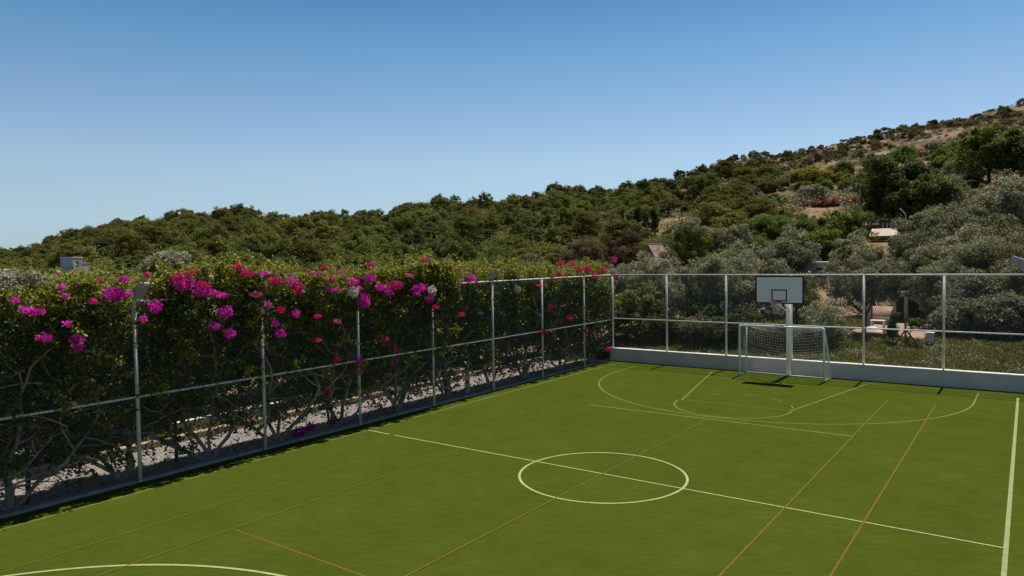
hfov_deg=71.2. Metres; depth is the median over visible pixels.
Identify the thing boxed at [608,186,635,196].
pine tree
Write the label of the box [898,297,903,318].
door
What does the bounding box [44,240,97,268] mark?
pine tree
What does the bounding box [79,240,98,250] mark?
evergreen tree
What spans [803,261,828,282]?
building
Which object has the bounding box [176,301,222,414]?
dark shrub
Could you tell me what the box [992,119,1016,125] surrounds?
scrub bush
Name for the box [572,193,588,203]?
evergreen tree
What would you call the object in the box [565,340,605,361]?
garden wall
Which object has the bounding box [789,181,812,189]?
green bush
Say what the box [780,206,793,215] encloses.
scrub bush
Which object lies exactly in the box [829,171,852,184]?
green bush
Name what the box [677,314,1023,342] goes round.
shaded grass
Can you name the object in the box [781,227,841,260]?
green bush
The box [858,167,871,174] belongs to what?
green bush
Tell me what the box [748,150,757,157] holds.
scrub bush
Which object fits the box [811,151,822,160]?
scrub bush
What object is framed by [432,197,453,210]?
pine tree
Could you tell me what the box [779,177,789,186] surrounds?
green bush
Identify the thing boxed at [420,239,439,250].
evergreen tree
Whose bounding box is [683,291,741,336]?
dark shrub
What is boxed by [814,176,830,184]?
green bush
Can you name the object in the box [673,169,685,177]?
evergreen tree
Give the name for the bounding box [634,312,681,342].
dark shrub
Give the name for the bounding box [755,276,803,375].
basketball hoop
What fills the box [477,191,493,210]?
pine tree
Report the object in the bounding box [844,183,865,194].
olive tree
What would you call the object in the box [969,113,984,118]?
scrub bush
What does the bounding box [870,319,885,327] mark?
garden table
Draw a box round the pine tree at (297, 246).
[256,233,327,267]
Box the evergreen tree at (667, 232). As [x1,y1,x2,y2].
[660,226,676,234]
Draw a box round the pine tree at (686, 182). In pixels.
[675,175,698,190]
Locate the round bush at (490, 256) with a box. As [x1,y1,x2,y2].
[467,243,520,273]
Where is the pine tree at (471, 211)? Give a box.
[453,207,487,216]
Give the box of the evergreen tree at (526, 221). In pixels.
[515,216,539,227]
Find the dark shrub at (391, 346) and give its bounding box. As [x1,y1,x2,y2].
[366,296,422,377]
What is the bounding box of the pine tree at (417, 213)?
[400,209,424,216]
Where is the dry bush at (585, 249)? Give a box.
[556,234,607,278]
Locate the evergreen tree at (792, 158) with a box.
[785,156,795,161]
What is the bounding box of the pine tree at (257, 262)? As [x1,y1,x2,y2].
[214,252,267,277]
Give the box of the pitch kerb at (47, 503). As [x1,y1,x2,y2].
[0,359,609,518]
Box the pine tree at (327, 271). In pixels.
[317,265,345,286]
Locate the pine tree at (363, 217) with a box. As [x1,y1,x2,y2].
[348,212,368,220]
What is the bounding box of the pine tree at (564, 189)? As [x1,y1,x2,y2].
[555,184,573,195]
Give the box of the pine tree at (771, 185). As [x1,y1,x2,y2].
[742,178,788,194]
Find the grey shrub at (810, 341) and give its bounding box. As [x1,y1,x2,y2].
[784,323,827,347]
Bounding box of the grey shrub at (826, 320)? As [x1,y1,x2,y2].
[797,297,852,342]
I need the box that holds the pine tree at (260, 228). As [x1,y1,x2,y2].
[234,220,279,247]
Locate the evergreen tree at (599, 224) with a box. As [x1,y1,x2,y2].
[584,222,604,231]
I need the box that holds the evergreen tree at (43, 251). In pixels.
[30,246,55,259]
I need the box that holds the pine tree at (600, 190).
[589,185,607,196]
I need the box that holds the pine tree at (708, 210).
[685,202,740,227]
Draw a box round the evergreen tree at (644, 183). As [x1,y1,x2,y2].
[637,178,650,191]
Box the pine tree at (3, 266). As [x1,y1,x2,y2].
[0,263,34,275]
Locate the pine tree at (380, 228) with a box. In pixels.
[366,223,393,238]
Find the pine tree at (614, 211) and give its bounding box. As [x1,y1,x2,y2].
[608,205,631,219]
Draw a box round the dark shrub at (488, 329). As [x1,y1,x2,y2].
[464,290,517,357]
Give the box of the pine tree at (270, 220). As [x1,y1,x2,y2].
[263,217,280,224]
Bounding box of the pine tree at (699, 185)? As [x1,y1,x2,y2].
[683,175,714,202]
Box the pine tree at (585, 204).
[566,200,596,214]
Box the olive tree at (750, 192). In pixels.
[746,185,762,196]
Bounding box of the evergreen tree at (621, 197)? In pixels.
[618,192,627,200]
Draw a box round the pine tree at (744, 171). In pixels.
[732,165,756,178]
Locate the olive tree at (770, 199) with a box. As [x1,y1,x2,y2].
[757,193,777,208]
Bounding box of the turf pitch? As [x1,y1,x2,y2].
[0,360,1023,575]
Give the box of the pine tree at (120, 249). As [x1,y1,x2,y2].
[108,226,150,259]
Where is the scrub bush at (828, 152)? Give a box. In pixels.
[823,150,832,156]
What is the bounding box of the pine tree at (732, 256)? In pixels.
[698,248,763,280]
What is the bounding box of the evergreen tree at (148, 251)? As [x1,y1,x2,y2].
[133,246,163,259]
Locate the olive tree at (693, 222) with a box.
[666,217,714,251]
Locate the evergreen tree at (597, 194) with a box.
[592,190,604,198]
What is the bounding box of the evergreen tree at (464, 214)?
[461,212,472,221]
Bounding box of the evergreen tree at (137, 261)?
[112,254,146,270]
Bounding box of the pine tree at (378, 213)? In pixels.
[366,208,385,218]
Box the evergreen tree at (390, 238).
[379,236,397,245]
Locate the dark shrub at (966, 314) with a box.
[926,296,999,337]
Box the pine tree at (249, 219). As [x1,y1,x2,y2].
[240,217,273,227]
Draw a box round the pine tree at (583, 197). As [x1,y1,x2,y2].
[574,195,597,207]
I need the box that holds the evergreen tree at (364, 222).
[354,218,370,226]
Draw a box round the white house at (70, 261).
[60,257,89,270]
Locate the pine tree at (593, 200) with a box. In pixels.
[583,196,601,212]
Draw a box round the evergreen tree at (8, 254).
[0,251,18,257]
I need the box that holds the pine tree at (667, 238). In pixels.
[654,232,672,248]
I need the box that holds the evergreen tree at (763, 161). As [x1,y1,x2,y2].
[753,157,770,167]
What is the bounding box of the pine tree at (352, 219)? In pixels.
[338,216,359,223]
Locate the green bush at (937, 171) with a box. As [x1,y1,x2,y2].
[934,168,941,176]
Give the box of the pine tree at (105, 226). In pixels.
[94,222,118,230]
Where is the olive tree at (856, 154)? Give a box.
[851,148,866,157]
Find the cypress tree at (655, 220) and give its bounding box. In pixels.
[647,201,660,238]
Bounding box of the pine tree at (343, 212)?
[340,208,348,216]
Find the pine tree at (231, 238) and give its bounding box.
[224,236,237,245]
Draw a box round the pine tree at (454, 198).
[449,194,460,201]
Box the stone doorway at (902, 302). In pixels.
[893,291,907,319]
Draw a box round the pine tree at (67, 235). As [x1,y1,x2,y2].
[60,228,80,240]
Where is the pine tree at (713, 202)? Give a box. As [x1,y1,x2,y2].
[692,201,730,218]
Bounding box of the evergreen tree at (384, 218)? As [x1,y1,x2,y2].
[378,215,392,222]
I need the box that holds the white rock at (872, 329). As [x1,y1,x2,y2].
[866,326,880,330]
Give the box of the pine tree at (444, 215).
[436,211,454,226]
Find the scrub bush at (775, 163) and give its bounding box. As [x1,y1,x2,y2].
[770,161,783,164]
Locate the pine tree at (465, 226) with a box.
[443,213,484,245]
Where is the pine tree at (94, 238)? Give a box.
[77,236,101,246]
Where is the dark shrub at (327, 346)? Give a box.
[264,299,372,391]
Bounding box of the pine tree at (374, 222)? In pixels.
[366,217,382,233]
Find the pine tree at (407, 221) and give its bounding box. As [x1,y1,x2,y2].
[390,214,419,234]
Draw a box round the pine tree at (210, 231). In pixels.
[187,223,233,249]
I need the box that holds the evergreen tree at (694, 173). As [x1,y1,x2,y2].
[686,170,703,175]
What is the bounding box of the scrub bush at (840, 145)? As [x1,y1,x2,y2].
[837,142,852,149]
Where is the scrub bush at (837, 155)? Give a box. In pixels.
[831,152,841,158]
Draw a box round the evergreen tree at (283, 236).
[268,229,286,240]
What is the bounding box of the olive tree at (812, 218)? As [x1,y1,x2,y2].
[801,215,818,222]
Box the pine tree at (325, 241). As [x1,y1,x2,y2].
[317,238,340,252]
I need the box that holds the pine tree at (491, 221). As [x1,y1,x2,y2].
[466,210,503,235]
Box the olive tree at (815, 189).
[792,184,829,198]
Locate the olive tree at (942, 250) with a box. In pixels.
[909,222,1011,293]
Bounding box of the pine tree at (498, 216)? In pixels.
[484,211,508,230]
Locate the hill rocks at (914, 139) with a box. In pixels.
[669,106,1016,217]
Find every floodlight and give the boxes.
[132,282,149,301]
[489,269,499,280]
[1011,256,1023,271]
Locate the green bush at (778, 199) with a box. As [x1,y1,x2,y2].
[773,196,790,203]
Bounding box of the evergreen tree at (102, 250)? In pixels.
[96,245,135,260]
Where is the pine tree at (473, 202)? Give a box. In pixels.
[466,196,477,206]
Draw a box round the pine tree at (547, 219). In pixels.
[535,214,558,230]
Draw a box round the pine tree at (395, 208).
[388,204,408,217]
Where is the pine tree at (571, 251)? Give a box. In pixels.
[554,243,587,256]
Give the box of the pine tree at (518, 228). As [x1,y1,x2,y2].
[507,221,528,237]
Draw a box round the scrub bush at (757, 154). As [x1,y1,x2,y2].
[751,152,764,157]
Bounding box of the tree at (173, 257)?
[138,250,194,461]
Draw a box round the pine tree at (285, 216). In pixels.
[279,214,290,219]
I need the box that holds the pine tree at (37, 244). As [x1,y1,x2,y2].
[31,242,51,247]
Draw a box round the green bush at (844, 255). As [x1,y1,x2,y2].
[828,240,867,267]
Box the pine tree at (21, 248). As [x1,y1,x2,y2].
[16,245,27,253]
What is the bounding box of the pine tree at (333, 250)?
[320,244,353,260]
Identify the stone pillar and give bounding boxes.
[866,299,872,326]
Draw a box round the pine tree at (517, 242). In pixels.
[491,235,530,259]
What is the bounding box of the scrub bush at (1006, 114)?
[1001,111,1010,118]
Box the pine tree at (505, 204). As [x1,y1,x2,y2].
[493,195,520,213]
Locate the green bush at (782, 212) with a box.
[774,207,794,219]
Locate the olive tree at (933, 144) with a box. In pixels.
[928,140,949,149]
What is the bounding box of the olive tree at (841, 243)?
[828,228,872,267]
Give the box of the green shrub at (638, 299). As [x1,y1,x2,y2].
[601,280,665,336]
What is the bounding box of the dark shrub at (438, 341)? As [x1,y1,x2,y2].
[403,297,455,368]
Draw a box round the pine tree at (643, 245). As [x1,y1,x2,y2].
[635,239,667,249]
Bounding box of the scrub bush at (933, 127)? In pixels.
[931,124,940,129]
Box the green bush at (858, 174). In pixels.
[845,171,866,182]
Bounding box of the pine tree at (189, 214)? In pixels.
[178,210,197,219]
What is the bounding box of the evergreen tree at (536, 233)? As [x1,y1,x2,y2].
[520,228,545,242]
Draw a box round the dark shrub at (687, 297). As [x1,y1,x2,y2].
[657,254,736,318]
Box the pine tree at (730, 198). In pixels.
[719,194,738,208]
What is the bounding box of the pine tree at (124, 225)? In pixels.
[117,223,131,227]
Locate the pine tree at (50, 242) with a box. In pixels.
[41,237,55,245]
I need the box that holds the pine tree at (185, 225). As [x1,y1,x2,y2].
[175,218,194,234]
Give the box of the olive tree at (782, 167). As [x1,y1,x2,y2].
[776,165,791,171]
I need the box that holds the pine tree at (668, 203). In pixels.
[654,194,684,213]
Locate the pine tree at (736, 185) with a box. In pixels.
[721,180,750,192]
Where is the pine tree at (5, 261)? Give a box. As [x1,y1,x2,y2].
[0,257,24,272]
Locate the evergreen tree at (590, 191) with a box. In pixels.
[587,188,597,195]
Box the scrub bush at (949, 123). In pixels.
[945,120,957,127]
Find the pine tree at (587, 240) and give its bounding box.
[558,236,599,246]
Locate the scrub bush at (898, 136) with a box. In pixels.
[891,134,901,140]
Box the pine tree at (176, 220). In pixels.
[168,217,183,226]
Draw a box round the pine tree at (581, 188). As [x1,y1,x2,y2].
[573,184,587,194]
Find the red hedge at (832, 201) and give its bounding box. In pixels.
[792,196,856,206]
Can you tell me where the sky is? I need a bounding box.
[0,0,1023,249]
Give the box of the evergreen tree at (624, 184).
[618,180,634,188]
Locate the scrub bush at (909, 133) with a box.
[900,129,915,138]
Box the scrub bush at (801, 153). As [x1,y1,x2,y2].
[794,152,805,156]
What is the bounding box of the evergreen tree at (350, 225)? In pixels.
[342,223,353,231]
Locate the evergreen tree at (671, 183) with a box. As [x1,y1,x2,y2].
[663,178,676,189]
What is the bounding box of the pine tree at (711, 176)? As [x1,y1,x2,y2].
[695,169,719,186]
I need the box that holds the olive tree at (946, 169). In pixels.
[939,160,966,175]
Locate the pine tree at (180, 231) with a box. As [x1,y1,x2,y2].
[172,225,189,239]
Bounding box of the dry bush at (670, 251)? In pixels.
[628,239,682,272]
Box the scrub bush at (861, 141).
[853,139,866,144]
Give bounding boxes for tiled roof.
[873,306,892,323]
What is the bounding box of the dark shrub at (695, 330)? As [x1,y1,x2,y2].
[671,308,727,343]
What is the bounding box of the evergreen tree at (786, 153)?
[781,150,791,157]
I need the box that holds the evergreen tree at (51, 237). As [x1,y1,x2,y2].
[42,235,56,242]
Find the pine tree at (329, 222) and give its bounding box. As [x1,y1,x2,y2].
[310,214,335,238]
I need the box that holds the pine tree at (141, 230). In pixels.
[134,226,158,235]
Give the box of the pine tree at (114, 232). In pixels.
[110,227,135,236]
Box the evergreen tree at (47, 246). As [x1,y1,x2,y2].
[40,244,50,249]
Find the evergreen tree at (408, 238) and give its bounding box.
[398,227,427,247]
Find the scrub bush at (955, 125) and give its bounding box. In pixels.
[951,123,962,127]
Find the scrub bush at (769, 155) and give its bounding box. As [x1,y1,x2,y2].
[764,154,773,158]
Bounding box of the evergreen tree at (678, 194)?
[671,187,685,200]
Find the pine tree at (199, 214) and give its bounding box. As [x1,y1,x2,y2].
[196,211,207,215]
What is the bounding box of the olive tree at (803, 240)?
[772,223,831,261]
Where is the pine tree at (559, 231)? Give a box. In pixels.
[542,225,575,245]
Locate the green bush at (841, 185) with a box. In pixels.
[837,179,855,189]
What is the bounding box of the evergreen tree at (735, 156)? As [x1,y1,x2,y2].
[731,154,739,159]
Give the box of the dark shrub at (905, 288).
[901,284,941,306]
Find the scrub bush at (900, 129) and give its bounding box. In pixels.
[895,126,905,131]
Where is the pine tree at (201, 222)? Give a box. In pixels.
[188,216,213,234]
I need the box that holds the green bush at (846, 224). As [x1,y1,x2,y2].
[805,204,879,241]
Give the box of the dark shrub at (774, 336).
[745,318,796,348]
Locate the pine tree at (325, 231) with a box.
[309,220,344,242]
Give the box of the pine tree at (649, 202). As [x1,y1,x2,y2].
[629,197,659,209]
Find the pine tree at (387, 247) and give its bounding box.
[372,240,400,260]
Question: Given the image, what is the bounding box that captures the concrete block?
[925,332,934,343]
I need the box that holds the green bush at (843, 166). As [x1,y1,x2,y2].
[825,160,855,174]
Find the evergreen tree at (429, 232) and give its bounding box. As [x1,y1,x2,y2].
[412,226,442,239]
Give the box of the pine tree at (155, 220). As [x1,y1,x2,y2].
[154,219,168,226]
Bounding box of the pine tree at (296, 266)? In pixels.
[260,258,305,290]
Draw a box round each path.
[0,353,609,511]
[7,350,539,458]
[846,323,934,338]
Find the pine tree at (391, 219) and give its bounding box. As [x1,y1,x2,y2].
[388,217,402,226]
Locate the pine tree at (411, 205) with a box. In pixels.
[408,202,424,208]
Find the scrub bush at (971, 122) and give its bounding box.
[962,120,982,126]
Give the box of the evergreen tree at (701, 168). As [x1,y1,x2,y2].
[693,164,706,173]
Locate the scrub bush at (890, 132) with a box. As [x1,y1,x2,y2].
[885,130,895,134]
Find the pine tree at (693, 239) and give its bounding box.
[668,219,718,269]
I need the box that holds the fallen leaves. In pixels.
[3,362,580,503]
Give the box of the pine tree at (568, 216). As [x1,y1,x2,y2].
[553,206,577,227]
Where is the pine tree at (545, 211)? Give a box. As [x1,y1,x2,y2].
[537,207,557,221]
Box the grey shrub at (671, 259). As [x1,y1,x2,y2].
[630,256,680,289]
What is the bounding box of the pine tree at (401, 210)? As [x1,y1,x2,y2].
[391,204,418,217]
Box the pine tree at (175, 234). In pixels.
[160,226,189,243]
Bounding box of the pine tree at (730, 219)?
[708,211,768,235]
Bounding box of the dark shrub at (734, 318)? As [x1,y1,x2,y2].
[709,308,760,343]
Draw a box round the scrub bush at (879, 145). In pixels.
[870,141,882,147]
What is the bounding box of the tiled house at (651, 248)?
[644,243,668,298]
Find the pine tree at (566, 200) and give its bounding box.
[541,191,576,208]
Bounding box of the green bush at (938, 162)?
[926,151,964,168]
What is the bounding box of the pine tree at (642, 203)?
[628,198,645,207]
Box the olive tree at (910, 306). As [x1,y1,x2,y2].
[889,294,928,316]
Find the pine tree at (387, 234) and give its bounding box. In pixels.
[379,230,400,240]
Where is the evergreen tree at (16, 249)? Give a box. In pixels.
[6,247,18,251]
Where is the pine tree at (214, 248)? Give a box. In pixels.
[198,236,233,259]
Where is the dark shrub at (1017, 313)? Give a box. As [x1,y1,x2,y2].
[966,288,1023,340]
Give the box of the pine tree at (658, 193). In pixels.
[647,186,675,204]
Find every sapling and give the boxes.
[883,310,900,342]
[904,317,924,343]
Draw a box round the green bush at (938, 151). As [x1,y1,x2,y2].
[929,146,951,159]
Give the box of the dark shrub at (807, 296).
[781,277,822,324]
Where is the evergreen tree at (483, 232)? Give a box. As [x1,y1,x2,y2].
[477,227,498,242]
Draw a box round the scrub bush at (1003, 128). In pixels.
[997,124,1007,130]
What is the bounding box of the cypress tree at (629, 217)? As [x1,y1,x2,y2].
[626,213,633,221]
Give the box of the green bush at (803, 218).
[765,212,821,240]
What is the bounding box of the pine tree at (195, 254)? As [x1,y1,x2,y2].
[183,250,205,265]
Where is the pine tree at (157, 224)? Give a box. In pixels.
[146,220,169,230]
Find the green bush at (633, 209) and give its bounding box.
[626,204,656,217]
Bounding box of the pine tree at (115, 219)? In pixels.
[111,217,123,225]
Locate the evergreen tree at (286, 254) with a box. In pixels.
[272,250,305,272]
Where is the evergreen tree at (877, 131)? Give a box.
[873,129,881,133]
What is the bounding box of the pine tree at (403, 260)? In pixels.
[381,256,420,269]
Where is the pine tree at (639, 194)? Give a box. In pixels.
[621,190,643,202]
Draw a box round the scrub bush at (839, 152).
[831,149,847,155]
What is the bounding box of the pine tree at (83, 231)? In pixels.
[77,225,96,235]
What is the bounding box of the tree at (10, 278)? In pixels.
[0,268,57,504]
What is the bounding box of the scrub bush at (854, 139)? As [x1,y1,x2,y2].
[849,137,860,143]
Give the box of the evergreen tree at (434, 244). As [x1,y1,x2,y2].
[426,237,448,257]
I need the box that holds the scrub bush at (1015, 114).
[1010,112,1022,116]
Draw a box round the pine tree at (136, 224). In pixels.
[129,219,164,231]
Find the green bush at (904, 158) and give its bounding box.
[901,153,916,162]
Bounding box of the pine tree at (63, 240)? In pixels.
[53,238,73,245]
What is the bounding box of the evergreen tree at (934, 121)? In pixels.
[926,119,938,124]
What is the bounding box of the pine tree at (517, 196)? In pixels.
[506,193,520,203]
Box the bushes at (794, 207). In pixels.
[532,167,1020,317]
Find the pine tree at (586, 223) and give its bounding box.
[569,208,599,237]
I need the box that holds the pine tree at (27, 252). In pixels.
[21,245,39,257]
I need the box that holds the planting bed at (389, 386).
[36,351,556,464]
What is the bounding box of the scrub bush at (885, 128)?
[880,127,894,132]
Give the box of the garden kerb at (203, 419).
[172,393,323,428]
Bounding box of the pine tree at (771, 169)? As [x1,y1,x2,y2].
[748,163,783,177]
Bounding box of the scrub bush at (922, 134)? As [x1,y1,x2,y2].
[916,132,929,136]
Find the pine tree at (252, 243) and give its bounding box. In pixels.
[226,234,276,260]
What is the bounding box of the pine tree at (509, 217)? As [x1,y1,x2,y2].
[498,208,521,225]
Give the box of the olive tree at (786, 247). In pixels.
[756,229,822,273]
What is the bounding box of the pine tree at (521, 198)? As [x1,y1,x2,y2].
[514,194,534,207]
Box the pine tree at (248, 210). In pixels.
[237,205,259,219]
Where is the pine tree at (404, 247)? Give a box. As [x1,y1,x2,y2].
[389,242,427,261]
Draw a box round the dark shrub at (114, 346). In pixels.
[71,313,198,429]
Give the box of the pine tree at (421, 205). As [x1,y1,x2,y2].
[417,202,429,209]
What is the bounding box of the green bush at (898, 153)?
[889,145,920,161]
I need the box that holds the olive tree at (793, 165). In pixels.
[787,160,797,168]
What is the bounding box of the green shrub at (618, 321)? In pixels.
[589,301,626,339]
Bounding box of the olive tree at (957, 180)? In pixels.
[949,175,971,193]
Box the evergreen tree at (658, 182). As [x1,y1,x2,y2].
[653,180,662,187]
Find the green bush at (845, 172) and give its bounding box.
[840,169,849,178]
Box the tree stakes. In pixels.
[895,323,918,346]
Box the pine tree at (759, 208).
[737,197,778,219]
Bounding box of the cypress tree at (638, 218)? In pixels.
[632,196,642,223]
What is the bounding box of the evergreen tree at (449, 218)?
[445,216,455,223]
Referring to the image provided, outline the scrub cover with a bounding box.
[596,105,1023,312]
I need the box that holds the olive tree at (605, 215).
[598,210,610,220]
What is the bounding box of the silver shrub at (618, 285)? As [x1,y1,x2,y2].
[598,264,631,300]
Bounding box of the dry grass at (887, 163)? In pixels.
[648,103,1023,268]
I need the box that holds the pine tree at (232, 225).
[205,216,252,238]
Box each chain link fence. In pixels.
[0,274,611,514]
[612,274,1023,372]
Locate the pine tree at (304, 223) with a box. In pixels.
[283,213,314,234]
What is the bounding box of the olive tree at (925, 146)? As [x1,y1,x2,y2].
[921,142,930,149]
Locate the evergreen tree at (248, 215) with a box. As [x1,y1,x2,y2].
[242,214,253,221]
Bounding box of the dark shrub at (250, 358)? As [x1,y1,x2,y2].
[215,305,282,399]
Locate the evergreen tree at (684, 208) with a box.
[679,201,691,212]
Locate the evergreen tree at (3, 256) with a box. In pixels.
[0,255,20,262]
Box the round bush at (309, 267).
[303,260,330,271]
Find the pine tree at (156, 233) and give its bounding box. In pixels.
[141,224,171,244]
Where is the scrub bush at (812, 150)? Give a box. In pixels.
[801,149,817,152]
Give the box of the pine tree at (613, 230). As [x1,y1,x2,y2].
[596,213,651,247]
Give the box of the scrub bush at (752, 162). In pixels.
[745,158,757,166]
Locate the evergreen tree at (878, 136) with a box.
[868,133,883,139]
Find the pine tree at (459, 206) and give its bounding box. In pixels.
[445,201,468,213]
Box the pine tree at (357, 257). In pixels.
[323,252,379,281]
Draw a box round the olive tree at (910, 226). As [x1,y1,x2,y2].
[889,203,960,245]
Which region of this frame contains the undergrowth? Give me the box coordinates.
[6,180,670,315]
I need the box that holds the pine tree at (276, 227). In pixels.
[264,224,285,235]
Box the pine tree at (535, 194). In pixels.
[531,191,543,199]
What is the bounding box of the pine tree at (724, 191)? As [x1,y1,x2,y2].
[699,186,736,201]
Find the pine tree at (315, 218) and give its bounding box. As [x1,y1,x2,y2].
[310,209,341,223]
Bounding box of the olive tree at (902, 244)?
[870,227,947,317]
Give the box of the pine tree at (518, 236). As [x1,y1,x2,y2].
[478,235,540,253]
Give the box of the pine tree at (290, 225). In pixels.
[275,215,306,238]
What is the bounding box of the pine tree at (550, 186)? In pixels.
[544,181,561,193]
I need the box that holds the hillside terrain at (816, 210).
[2,104,1023,455]
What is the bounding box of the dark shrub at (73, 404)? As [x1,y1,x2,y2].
[0,325,131,454]
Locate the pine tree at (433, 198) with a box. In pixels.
[430,193,441,207]
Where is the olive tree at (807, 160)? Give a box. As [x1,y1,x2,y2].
[799,155,814,166]
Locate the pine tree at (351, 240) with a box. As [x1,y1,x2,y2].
[336,229,386,257]
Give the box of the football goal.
[738,324,830,381]
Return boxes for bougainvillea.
[0,246,210,492]
[0,251,119,511]
[60,236,302,462]
[179,253,354,448]
[278,254,417,427]
[336,242,445,413]
[382,250,485,403]
[446,253,525,388]
[489,254,575,379]
[526,259,591,372]
[559,256,621,362]
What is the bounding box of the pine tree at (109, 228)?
[97,225,117,231]
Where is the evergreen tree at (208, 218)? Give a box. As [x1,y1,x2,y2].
[195,214,213,221]
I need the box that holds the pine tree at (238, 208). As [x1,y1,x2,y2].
[230,203,243,215]
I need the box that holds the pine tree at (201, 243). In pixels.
[187,237,213,254]
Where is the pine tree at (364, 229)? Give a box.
[337,225,380,247]
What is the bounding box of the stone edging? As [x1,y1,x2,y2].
[0,354,554,482]
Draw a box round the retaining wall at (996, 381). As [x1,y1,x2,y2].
[610,347,1023,392]
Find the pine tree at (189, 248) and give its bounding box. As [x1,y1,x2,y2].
[151,241,201,256]
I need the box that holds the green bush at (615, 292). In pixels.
[606,281,623,303]
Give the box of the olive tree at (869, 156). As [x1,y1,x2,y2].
[861,151,879,161]
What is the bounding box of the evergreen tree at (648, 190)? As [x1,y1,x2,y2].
[640,186,653,196]
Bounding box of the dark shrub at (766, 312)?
[727,296,793,323]
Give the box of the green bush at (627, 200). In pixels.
[620,195,635,207]
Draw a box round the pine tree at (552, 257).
[519,244,563,269]
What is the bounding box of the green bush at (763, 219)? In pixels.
[741,211,788,243]
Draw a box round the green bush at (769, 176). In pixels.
[757,174,777,180]
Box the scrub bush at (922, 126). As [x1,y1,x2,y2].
[914,123,933,129]
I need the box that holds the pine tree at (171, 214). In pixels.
[164,211,180,221]
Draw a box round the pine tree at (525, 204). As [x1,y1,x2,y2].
[518,196,538,209]
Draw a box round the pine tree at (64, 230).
[58,228,73,237]
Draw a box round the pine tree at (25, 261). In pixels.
[13,253,47,270]
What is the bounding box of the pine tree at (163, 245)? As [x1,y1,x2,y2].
[152,242,172,249]
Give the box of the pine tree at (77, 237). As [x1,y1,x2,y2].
[69,235,79,242]
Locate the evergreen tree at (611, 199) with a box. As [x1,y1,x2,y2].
[599,197,616,205]
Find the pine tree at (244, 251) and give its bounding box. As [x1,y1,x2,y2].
[212,248,249,265]
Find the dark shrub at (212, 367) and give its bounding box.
[194,313,228,403]
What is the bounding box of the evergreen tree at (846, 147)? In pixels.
[840,145,849,150]
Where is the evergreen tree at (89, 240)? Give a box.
[81,238,92,245]
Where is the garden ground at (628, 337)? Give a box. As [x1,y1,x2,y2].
[589,316,1023,372]
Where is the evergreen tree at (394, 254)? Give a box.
[383,244,407,261]
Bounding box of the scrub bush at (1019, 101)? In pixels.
[1015,98,1023,104]
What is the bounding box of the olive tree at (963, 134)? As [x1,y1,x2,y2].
[949,129,970,145]
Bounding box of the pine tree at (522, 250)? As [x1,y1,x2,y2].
[509,247,546,263]
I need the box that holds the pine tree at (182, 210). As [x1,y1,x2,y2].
[174,208,195,218]
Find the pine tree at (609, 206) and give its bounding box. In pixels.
[599,199,626,212]
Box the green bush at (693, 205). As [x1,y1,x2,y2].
[687,201,702,212]
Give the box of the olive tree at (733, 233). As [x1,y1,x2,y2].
[704,223,762,252]
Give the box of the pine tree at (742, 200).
[728,193,773,209]
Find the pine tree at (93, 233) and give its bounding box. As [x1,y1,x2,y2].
[80,229,104,238]
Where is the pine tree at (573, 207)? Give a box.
[569,204,586,214]
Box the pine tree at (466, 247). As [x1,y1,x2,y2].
[438,238,478,264]
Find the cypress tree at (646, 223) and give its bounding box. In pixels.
[641,205,650,239]
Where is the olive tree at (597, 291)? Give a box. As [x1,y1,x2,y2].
[561,273,611,337]
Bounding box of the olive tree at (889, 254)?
[834,242,917,305]
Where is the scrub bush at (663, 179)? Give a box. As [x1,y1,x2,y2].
[658,177,667,183]
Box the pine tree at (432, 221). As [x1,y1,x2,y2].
[416,214,458,235]
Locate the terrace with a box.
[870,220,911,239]
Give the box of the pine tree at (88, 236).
[74,235,91,242]
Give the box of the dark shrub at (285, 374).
[268,313,315,390]
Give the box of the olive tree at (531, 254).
[512,251,553,304]
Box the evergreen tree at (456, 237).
[433,232,483,259]
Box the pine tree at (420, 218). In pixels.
[403,216,428,229]
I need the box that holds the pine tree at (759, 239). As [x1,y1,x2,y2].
[739,233,770,259]
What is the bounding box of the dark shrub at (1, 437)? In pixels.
[0,305,43,448]
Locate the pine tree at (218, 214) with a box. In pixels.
[210,206,233,219]
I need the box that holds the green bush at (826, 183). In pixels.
[812,179,834,191]
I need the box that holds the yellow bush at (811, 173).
[784,160,832,183]
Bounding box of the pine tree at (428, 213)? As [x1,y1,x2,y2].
[419,211,437,215]
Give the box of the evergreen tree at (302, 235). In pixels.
[290,232,318,247]
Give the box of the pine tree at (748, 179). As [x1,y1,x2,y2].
[727,174,763,185]
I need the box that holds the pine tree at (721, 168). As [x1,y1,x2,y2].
[704,159,738,178]
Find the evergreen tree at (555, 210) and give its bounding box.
[543,206,558,215]
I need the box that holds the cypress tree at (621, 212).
[616,207,624,219]
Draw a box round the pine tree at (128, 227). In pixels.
[99,226,136,234]
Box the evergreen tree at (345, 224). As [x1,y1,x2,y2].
[337,220,362,227]
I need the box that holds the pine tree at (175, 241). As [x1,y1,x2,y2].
[160,233,187,249]
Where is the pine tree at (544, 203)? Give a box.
[529,198,564,211]
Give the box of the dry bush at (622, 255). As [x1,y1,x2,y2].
[598,229,645,278]
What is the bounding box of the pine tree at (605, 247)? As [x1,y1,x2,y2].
[595,239,628,271]
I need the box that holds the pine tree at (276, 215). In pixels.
[261,211,281,219]
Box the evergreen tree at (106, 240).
[91,233,116,249]
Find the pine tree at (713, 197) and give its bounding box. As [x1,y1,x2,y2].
[694,191,732,209]
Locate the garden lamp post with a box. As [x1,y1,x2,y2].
[465,344,469,393]
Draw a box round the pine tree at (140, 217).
[129,215,148,223]

